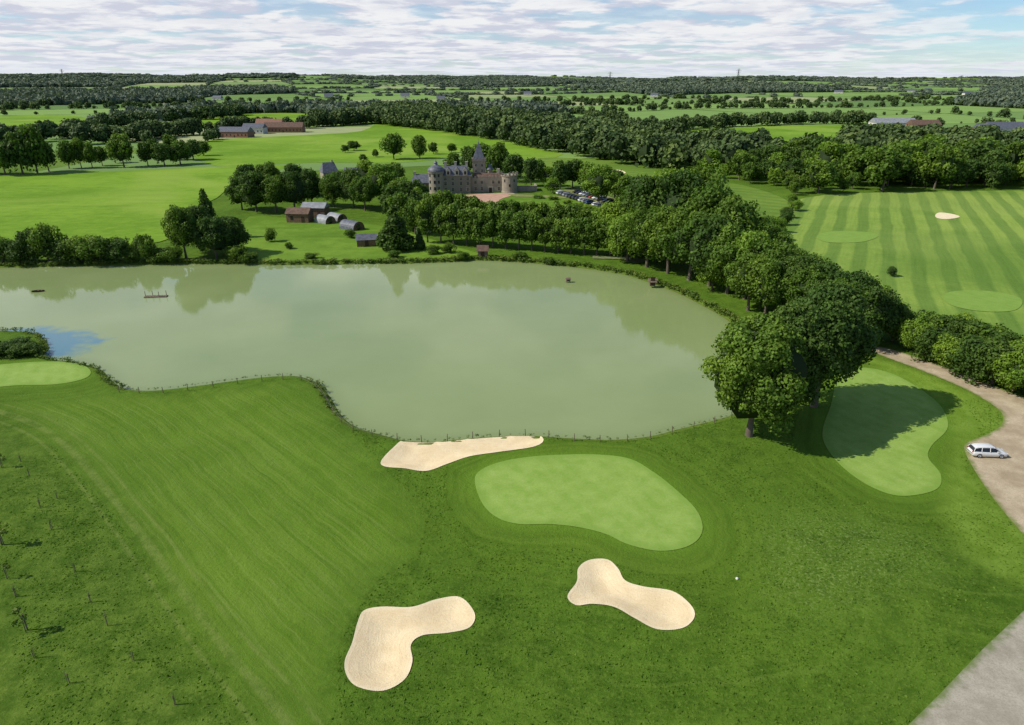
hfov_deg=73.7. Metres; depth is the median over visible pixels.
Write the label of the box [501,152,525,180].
broadleaf tree
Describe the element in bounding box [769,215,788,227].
shrub
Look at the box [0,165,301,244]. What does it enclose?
field
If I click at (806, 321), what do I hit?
broadleaf tree
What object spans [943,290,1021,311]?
putting green
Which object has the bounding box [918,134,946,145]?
woodland tree
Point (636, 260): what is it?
path
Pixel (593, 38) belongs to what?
sky
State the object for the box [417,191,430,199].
broadleaf tree
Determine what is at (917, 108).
farmland
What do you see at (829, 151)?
woodland tree
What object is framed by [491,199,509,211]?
lime tree
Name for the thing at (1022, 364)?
shrub
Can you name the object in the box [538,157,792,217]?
field
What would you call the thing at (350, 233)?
shrub
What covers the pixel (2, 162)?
broadleaf tree
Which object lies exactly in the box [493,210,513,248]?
lime tree
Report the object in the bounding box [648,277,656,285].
hut
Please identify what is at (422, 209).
lime tree
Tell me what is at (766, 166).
woodland tree
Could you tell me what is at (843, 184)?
woodland tree
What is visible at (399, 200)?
broadleaf tree
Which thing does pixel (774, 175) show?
woodland tree
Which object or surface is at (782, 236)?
shrub
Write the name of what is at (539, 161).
broadleaf tree
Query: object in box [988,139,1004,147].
woodland tree
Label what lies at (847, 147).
woodland tree
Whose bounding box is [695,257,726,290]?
broadleaf tree
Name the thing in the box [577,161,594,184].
broadleaf tree
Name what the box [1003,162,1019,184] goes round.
woodland tree
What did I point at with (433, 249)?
shrub
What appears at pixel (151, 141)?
broadleaf tree
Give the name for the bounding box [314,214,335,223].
barrel cabin
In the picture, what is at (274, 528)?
ground
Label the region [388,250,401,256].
shrub
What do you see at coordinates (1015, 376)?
shrub
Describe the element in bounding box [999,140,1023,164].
woodland tree
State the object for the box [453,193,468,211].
lime tree
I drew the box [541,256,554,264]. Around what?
shrub
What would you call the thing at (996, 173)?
woodland tree
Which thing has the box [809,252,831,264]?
shrub
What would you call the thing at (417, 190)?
broadleaf tree
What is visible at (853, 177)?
woodland tree
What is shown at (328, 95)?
farmhouse
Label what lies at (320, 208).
lodge
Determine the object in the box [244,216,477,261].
field
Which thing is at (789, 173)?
woodland tree
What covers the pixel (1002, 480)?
gravel track
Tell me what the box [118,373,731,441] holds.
wire fence
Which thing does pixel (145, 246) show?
shrub
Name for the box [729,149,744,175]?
woodland tree
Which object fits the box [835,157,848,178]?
woodland tree
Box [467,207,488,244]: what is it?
lime tree
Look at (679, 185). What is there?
broadleaf tree
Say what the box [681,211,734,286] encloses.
broadleaf tree
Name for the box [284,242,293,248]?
shrub
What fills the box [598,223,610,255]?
lime tree
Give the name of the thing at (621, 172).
broadleaf tree
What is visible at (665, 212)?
broadleaf tree
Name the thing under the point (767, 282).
broadleaf tree
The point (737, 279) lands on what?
broadleaf tree
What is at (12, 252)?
shrub
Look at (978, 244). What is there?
field
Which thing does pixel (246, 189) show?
broadleaf tree
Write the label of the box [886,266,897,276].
shrub
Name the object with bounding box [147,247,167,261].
shrub
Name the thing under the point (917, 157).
woodland tree
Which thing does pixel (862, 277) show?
broadleaf tree
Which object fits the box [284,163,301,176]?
broadleaf tree
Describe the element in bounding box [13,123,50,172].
broadleaf tree
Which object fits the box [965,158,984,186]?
woodland tree
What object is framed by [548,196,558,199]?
shrub
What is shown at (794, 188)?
woodland tree
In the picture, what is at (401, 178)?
broadleaf tree
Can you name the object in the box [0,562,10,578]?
sapling
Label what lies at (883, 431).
putting green
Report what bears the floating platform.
on the lake
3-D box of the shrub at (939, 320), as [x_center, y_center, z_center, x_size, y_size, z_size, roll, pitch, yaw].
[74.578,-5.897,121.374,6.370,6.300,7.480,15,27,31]
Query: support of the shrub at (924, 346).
on the ground at (274, 528)
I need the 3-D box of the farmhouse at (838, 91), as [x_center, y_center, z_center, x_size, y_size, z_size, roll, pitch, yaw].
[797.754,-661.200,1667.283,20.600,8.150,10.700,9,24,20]
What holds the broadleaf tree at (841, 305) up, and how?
on the ground at (274, 528)
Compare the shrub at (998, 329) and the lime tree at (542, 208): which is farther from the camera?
the lime tree at (542, 208)
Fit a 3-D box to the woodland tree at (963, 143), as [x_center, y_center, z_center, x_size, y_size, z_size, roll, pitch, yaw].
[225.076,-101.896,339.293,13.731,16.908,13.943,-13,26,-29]
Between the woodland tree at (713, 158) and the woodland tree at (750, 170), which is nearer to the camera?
the woodland tree at (750, 170)
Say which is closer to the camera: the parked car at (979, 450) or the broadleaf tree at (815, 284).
the parked car at (979, 450)
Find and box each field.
[0,115,85,126]
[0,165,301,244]
[172,113,311,125]
[193,123,562,165]
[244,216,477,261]
[483,196,592,212]
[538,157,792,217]
[685,125,845,140]
[786,190,1023,336]
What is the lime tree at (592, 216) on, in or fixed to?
on the ground at (274, 528)
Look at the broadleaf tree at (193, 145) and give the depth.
397.65 m
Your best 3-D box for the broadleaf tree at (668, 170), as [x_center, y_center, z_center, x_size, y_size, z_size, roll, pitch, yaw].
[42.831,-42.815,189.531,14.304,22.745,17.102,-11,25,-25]
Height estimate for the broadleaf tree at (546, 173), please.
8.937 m
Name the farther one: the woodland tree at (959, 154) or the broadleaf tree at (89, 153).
the broadleaf tree at (89, 153)
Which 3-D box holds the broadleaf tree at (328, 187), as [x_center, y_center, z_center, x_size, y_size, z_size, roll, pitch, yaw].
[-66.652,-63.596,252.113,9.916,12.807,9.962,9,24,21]
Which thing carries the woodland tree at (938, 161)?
on the ground at (274, 528)
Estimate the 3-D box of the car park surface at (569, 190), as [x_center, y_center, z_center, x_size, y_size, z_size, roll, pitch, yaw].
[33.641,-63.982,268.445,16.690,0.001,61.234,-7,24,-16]
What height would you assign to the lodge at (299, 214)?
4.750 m
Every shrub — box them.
[0,236,14,261]
[0,341,19,354]
[1,240,35,262]
[4,343,39,358]
[6,336,33,344]
[13,227,40,262]
[24,342,44,355]
[25,222,67,260]
[44,238,71,265]
[53,234,94,261]
[73,235,115,262]
[99,235,131,260]
[120,247,141,260]
[127,233,158,260]
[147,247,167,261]
[160,246,183,261]
[224,245,247,260]
[237,251,258,262]
[264,228,277,240]
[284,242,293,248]
[304,252,319,258]
[343,228,355,237]
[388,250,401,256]
[425,245,441,254]
[441,242,456,251]
[455,250,470,259]
[510,251,527,257]
[533,194,543,198]
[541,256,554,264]
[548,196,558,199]
[562,199,573,203]
[571,202,583,207]
[582,204,594,208]
[755,215,776,224]
[759,223,780,237]
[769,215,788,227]
[769,231,794,249]
[778,211,793,223]
[780,206,795,216]
[786,194,797,203]
[789,199,803,208]
[789,247,809,255]
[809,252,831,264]
[883,284,898,295]
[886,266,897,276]
[896,312,947,352]
[911,325,961,361]
[913,309,939,317]
[922,311,947,330]
[930,332,964,373]
[936,314,963,333]
[944,334,991,378]
[947,315,995,337]
[951,312,982,322]
[958,323,1015,342]
[963,335,1023,385]
[984,340,1023,390]
[987,330,1023,343]
[1005,345,1023,390]
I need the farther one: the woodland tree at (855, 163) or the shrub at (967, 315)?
the woodland tree at (855, 163)
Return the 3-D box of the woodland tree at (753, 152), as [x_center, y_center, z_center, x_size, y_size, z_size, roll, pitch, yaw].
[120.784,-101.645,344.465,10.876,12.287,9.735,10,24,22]
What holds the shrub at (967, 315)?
on the ground at (274, 528)
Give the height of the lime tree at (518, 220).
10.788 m
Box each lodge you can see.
[285,207,313,222]
[301,202,329,217]
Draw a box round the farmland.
[0,75,1023,173]
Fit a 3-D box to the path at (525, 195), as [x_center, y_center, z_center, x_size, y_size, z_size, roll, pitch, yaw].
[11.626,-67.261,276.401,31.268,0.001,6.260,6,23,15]
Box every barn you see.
[218,127,254,137]
[242,123,267,133]
[255,118,283,122]
[264,121,305,132]
[868,118,915,125]
[905,120,941,126]
[983,122,1023,130]
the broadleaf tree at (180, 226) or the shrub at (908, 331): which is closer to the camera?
the shrub at (908, 331)
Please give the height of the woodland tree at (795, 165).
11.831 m
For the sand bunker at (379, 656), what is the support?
on the ground at (274, 528)
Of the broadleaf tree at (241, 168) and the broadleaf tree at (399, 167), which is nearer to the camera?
the broadleaf tree at (241, 168)
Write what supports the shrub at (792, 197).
on the field at (978, 244)
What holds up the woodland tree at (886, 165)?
on the ground at (274, 528)
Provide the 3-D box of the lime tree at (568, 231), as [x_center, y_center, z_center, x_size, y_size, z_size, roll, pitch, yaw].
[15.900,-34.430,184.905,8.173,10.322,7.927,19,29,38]
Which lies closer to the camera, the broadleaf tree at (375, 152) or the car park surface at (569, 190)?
the car park surface at (569, 190)
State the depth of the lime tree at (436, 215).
194.20 m
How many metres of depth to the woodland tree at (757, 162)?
324.90 m
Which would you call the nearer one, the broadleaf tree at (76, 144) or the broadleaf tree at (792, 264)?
the broadleaf tree at (792, 264)
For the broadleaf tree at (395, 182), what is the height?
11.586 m
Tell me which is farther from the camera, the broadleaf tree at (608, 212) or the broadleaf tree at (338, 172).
the broadleaf tree at (338, 172)
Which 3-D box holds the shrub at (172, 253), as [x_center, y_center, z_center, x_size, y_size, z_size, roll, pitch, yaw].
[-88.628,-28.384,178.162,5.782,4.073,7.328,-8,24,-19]
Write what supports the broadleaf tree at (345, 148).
on the ground at (274, 528)
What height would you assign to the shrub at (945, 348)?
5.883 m
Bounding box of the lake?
[0,261,733,441]
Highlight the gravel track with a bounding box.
[874,346,1023,533]
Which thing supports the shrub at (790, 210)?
on the ground at (274, 528)
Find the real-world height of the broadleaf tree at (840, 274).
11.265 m
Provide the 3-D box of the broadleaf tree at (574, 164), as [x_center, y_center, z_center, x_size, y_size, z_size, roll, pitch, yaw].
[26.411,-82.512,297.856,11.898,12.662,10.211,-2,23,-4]
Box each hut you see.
[355,233,376,246]
[477,245,488,257]
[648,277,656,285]
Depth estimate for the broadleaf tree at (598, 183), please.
253.96 m
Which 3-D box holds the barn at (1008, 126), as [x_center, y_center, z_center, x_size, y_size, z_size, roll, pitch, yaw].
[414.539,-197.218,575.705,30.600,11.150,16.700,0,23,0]
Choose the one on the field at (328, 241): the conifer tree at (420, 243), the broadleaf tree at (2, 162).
the conifer tree at (420, 243)
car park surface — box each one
[563,189,613,204]
[909,611,1023,724]
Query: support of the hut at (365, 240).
on the ground at (274, 528)
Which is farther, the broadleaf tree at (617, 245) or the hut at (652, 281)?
the broadleaf tree at (617, 245)
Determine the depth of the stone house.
315.72 m
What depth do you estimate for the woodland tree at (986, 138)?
347.53 m
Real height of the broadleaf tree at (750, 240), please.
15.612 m
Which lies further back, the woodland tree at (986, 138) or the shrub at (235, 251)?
the woodland tree at (986, 138)
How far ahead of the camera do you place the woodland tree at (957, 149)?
314.12 m
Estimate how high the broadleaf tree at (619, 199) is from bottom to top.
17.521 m
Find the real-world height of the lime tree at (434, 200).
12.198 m
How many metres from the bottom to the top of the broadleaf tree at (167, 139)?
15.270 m
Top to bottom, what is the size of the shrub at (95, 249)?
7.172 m
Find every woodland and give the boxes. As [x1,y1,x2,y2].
[0,72,1023,120]
[0,93,1023,168]
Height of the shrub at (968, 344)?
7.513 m
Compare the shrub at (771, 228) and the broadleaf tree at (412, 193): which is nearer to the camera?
the shrub at (771, 228)
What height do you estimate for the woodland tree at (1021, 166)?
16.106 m
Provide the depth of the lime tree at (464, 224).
191.48 m
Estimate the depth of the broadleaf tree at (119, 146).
362.86 m
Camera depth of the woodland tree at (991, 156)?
296.95 m
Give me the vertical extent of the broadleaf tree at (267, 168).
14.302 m
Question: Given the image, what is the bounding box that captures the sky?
[0,0,1023,77]
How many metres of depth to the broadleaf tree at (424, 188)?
269.13 m
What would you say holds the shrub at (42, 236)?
on the ground at (274, 528)
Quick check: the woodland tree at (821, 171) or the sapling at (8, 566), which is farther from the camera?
the woodland tree at (821, 171)
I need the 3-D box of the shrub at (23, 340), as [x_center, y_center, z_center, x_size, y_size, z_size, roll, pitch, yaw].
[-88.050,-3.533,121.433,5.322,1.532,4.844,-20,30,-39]
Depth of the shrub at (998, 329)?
112.52 m
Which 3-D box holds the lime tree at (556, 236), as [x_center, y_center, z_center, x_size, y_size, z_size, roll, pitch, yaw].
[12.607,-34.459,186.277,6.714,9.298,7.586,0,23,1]
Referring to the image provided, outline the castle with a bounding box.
[411,138,536,193]
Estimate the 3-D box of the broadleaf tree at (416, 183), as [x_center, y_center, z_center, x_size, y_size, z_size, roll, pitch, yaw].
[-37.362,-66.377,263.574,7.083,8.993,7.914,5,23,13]
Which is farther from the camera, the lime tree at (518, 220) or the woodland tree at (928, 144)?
the woodland tree at (928, 144)
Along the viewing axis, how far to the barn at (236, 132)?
555.88 m
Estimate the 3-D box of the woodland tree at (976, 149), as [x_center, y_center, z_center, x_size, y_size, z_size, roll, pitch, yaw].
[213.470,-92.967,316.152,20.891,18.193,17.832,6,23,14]
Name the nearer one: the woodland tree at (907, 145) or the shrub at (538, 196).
the shrub at (538, 196)
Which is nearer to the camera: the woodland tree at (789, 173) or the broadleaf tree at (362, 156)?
the woodland tree at (789, 173)
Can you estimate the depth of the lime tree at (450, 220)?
192.56 m
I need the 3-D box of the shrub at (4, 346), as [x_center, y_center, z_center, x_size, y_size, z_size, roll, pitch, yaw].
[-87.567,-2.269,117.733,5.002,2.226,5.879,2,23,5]
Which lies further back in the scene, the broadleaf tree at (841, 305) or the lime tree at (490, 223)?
the lime tree at (490, 223)
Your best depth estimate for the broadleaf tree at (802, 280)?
128.75 m
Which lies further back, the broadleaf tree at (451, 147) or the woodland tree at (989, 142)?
the broadleaf tree at (451, 147)
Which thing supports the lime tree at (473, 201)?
on the ground at (274, 528)
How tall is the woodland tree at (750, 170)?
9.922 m
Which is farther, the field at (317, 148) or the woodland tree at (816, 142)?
the field at (317, 148)
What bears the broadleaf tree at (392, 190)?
on the ground at (274, 528)
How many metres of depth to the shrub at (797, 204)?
245.43 m
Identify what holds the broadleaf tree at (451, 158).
on the ground at (274, 528)
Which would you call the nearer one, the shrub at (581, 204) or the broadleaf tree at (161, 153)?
the shrub at (581, 204)
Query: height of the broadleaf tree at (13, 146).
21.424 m
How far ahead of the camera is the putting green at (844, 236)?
206.22 m
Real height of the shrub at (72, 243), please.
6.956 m
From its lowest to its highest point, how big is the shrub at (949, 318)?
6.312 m
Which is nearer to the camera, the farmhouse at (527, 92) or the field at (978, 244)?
the field at (978, 244)
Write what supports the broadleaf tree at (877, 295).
on the ground at (274, 528)
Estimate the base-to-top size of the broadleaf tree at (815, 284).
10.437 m
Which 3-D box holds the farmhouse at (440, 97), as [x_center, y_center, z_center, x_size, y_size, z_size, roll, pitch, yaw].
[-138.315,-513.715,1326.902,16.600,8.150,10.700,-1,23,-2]
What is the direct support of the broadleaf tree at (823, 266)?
on the ground at (274, 528)
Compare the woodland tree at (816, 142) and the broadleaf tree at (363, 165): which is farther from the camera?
the woodland tree at (816, 142)
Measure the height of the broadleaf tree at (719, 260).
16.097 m
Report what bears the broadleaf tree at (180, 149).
on the ground at (274, 528)
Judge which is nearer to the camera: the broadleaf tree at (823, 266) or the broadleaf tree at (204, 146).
the broadleaf tree at (823, 266)
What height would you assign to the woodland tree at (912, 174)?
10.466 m
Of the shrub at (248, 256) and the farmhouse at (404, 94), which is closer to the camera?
the shrub at (248, 256)
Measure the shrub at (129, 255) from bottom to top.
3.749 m
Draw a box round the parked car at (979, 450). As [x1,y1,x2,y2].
[966,443,1007,458]
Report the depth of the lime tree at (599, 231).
180.74 m
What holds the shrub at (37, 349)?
on the ground at (274, 528)
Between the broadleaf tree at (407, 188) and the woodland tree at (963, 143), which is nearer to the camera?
the broadleaf tree at (407, 188)
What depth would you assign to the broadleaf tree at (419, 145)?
403.99 m
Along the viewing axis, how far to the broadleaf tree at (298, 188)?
242.00 m
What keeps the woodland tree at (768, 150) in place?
on the ground at (274, 528)
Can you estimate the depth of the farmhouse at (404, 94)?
1476.45 m
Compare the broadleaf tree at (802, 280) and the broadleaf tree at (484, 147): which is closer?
the broadleaf tree at (802, 280)
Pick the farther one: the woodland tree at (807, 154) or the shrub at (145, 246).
the woodland tree at (807, 154)
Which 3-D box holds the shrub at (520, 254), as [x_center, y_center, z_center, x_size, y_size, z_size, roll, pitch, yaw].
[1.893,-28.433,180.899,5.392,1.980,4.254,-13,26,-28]
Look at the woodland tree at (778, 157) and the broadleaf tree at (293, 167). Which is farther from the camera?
the woodland tree at (778, 157)
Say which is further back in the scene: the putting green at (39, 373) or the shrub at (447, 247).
the shrub at (447, 247)
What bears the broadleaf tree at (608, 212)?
on the ground at (274, 528)
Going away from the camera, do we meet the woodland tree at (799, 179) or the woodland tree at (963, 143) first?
the woodland tree at (799, 179)
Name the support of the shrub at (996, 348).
on the ground at (274, 528)
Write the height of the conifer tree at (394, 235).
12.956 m
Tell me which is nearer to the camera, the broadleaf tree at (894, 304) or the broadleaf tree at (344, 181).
the broadleaf tree at (894, 304)
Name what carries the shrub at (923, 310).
on the ground at (274, 528)
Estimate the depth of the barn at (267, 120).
634.68 m
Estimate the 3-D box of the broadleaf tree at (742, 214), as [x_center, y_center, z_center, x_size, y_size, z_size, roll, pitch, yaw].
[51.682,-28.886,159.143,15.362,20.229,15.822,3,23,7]
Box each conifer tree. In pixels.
[197,188,217,218]
[375,204,415,251]
[413,227,425,249]
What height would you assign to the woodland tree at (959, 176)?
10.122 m
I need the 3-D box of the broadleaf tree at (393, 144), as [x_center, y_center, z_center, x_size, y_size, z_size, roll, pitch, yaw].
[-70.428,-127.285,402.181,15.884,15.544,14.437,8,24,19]
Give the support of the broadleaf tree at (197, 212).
on the ground at (274, 528)
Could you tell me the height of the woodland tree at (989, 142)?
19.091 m
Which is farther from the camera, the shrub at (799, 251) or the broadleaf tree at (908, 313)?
the shrub at (799, 251)
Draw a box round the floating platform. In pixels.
[144,291,167,297]
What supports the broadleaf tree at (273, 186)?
on the ground at (274, 528)
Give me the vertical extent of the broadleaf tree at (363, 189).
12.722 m
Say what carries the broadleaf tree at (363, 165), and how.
on the ground at (274, 528)
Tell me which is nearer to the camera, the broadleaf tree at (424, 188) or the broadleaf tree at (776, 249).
the broadleaf tree at (776, 249)
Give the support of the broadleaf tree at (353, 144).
on the ground at (274, 528)
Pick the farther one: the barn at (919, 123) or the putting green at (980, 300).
the barn at (919, 123)
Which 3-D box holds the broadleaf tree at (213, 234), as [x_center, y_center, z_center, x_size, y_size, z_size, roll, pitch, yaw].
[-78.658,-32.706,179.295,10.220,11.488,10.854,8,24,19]
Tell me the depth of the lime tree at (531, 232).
185.71 m
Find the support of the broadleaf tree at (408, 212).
on the ground at (274, 528)
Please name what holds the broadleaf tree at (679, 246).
on the ground at (274, 528)
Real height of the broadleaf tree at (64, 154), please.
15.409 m
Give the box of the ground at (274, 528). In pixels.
[0,76,1023,724]
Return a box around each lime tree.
[413,198,434,241]
[422,192,439,207]
[429,204,446,242]
[436,189,454,206]
[440,203,461,243]
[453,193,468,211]
[453,207,476,245]
[464,195,483,208]
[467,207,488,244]
[477,200,494,212]
[482,204,501,247]
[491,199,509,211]
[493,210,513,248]
[505,211,528,249]
[507,199,522,214]
[519,200,535,213]
[521,211,542,250]
[531,201,551,217]
[535,217,554,251]
[546,202,566,219]
[548,218,566,252]
[560,217,580,253]
[561,204,580,222]
[571,217,597,254]
[573,207,591,218]
[586,220,609,255]
[588,208,600,220]
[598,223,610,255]
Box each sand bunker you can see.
[344,596,474,690]
[381,436,543,470]
[567,559,694,629]
[935,212,959,218]
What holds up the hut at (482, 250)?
on the ground at (274, 528)
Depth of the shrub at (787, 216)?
221.13 m
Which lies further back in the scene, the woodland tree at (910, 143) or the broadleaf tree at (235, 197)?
the woodland tree at (910, 143)
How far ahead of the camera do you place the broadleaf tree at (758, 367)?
83.98 m
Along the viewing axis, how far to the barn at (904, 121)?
664.11 m
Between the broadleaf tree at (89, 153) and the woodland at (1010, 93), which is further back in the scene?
the woodland at (1010, 93)
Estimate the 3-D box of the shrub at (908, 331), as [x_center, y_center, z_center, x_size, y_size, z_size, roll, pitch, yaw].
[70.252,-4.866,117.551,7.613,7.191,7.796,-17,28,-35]
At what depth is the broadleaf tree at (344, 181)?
247.43 m
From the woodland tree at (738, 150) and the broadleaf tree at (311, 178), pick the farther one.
the woodland tree at (738, 150)
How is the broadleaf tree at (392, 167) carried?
on the ground at (274, 528)
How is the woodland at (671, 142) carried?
on the ground at (274, 528)
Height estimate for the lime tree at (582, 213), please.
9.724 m
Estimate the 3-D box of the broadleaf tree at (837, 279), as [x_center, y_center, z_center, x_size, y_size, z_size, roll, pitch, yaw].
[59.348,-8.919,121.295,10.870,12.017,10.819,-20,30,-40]
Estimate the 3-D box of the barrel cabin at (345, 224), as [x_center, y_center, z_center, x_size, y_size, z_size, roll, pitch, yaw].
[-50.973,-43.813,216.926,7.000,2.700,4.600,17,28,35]
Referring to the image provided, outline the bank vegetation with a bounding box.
[0,254,743,441]
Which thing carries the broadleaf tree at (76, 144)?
on the ground at (274, 528)
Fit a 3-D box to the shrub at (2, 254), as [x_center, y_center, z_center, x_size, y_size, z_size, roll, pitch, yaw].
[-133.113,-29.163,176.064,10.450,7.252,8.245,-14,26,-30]
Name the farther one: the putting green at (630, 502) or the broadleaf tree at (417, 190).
the broadleaf tree at (417, 190)
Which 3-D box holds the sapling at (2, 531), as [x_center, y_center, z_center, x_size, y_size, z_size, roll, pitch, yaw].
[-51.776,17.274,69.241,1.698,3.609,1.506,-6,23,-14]
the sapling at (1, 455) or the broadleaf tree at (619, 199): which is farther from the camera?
the broadleaf tree at (619, 199)
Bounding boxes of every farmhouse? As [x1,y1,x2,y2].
[212,95,223,99]
[324,94,332,97]
[400,93,409,96]
[436,96,444,99]
[524,91,531,94]
[650,93,658,96]
[834,90,843,93]
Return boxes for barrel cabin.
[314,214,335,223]
[327,212,346,221]
[339,219,364,230]
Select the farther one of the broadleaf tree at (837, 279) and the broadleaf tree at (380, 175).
the broadleaf tree at (380, 175)
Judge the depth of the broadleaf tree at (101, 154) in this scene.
371.70 m
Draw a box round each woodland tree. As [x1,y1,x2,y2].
[696,148,722,169]
[718,163,734,176]
[728,150,756,179]
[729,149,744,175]
[741,162,760,183]
[749,149,761,161]
[752,156,764,177]
[756,159,781,182]
[761,145,780,160]
[768,152,787,164]
[768,167,783,184]
[780,157,806,175]
[781,139,804,158]
[781,176,792,186]
[782,170,794,179]
[788,136,814,158]
[789,174,805,192]
[789,182,800,194]
[798,150,814,168]
[801,159,840,192]
[803,141,843,165]
[805,136,842,153]
[829,169,842,182]
[831,160,839,170]
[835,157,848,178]
[836,178,849,189]
[838,145,874,185]
[841,143,860,154]
[847,171,861,188]
[861,146,915,190]
[880,141,912,181]
[885,142,911,185]
[894,139,923,179]
[902,150,927,183]
[903,163,921,185]
[914,139,940,155]
[917,143,961,188]
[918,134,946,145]
[920,170,935,186]
[940,167,966,188]
[951,158,971,186]
[953,147,965,152]
[953,150,969,159]
[955,141,996,158]
[956,139,972,147]
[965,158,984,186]
[972,139,1010,179]
[974,136,995,141]
[976,149,1008,185]
[980,161,1015,187]
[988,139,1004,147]
[997,152,1016,166]
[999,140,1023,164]
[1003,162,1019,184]
[1016,157,1023,176]
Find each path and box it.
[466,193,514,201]
[509,194,567,197]
[593,256,649,262]
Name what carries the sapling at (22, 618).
on the ground at (274, 528)
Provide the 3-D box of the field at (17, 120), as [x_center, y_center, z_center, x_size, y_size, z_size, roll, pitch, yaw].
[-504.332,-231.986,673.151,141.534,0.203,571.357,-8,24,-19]
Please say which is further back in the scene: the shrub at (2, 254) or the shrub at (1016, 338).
the shrub at (2, 254)
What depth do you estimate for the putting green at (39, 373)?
110.46 m
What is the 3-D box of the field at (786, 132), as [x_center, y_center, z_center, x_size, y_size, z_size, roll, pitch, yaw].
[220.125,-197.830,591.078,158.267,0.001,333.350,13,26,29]
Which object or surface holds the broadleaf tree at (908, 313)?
on the ground at (274, 528)
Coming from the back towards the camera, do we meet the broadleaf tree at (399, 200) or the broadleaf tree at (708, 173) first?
the broadleaf tree at (399, 200)
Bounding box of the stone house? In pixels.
[319,160,337,177]
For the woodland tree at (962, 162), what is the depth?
294.85 m
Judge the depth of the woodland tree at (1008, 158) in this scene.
308.06 m
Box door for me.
[650,277,654,285]
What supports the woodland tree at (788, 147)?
on the ground at (274, 528)
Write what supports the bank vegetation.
on the ground at (274, 528)
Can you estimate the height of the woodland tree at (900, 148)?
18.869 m
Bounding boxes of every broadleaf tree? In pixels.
[0,130,38,173]
[0,141,10,174]
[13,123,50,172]
[38,141,56,171]
[55,139,75,168]
[68,137,86,167]
[80,141,97,167]
[93,146,107,165]
[103,132,133,166]
[136,141,154,165]
[146,138,158,149]
[150,142,174,165]
[160,204,198,258]
[161,134,177,145]
[169,140,192,163]
[186,139,202,159]
[186,204,212,249]
[188,215,232,258]
[199,140,211,155]
[220,216,251,248]
[224,176,245,208]
[232,163,254,177]
[234,170,270,211]
[255,161,281,176]
[256,174,288,211]
[280,170,311,206]
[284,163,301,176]
[300,167,321,201]
[318,172,340,206]
[329,170,345,177]
[334,167,360,207]
[340,145,348,152]
[346,141,361,148]
[348,175,378,210]
[356,159,373,176]
[359,154,367,160]
[367,163,399,196]
[372,149,378,155]
[378,184,400,217]
[379,132,406,158]
[384,178,399,192]
[387,191,414,221]
[389,164,399,177]
[390,162,405,178]
[397,176,407,187]
[398,179,417,196]
[401,198,420,234]
[410,135,427,157]
[410,179,421,189]
[410,190,419,202]
[414,186,422,193]
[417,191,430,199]
[420,183,429,192]
[428,142,437,153]
[442,152,461,164]
[447,143,457,152]
[460,145,475,169]
[472,142,491,167]
[485,141,509,172]
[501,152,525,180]
[522,157,541,185]
[536,166,553,183]
[537,159,545,178]
[544,177,560,192]
[551,160,571,188]
[565,159,582,187]
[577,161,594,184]
[578,164,619,201]
[592,201,628,238]
[606,212,641,261]
[608,169,624,197]
[611,174,631,197]
[614,186,629,201]
[620,204,665,267]
[622,173,666,254]
[641,204,690,273]
[647,168,704,209]
[653,167,693,177]
[656,210,711,280]
[681,180,740,215]
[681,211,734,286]
[687,165,734,195]
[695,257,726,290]
[698,312,810,436]
[706,222,753,293]
[714,194,769,231]
[722,230,771,298]
[724,250,770,310]
[746,255,792,313]
[754,238,802,259]
[764,256,810,307]
[773,301,844,420]
[781,265,833,306]
[788,252,814,263]
[789,278,884,407]
[795,279,832,301]
[809,259,841,274]
[821,268,851,282]
[828,277,876,314]
[846,269,882,288]
[854,281,894,333]
[876,288,905,336]
[884,302,918,340]
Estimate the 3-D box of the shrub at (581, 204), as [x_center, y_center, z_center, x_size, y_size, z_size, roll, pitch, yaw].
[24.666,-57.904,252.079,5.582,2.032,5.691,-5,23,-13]
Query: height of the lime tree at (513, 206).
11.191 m
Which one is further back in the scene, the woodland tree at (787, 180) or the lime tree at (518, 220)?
the woodland tree at (787, 180)
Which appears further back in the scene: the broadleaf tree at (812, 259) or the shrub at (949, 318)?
the broadleaf tree at (812, 259)
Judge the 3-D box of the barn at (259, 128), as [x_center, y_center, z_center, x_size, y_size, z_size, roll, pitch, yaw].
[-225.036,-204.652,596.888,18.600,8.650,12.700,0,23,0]
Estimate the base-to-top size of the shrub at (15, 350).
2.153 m
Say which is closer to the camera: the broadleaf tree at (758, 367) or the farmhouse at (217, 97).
the broadleaf tree at (758, 367)
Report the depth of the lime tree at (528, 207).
201.92 m
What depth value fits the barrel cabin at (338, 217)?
228.06 m
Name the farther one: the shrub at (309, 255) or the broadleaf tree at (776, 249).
the shrub at (309, 255)
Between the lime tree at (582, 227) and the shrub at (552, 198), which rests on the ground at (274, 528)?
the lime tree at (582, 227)
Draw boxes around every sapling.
[0,453,5,467]
[0,522,9,544]
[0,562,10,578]
[11,606,28,632]
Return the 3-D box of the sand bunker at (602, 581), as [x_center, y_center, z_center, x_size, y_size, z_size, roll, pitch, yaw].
[11.205,21.435,63.131,11.385,0.649,7.102,9,24,21]
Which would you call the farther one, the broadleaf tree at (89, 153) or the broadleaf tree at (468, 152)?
the broadleaf tree at (89, 153)
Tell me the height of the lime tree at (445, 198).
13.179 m
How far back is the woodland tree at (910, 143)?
313.29 m
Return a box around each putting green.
[0,361,90,386]
[475,454,702,550]
[817,231,877,242]
[822,367,947,495]
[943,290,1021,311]
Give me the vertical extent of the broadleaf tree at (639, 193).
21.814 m
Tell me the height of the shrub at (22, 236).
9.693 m
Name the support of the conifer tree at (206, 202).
on the ground at (274, 528)
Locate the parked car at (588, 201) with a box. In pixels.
[584,199,595,203]

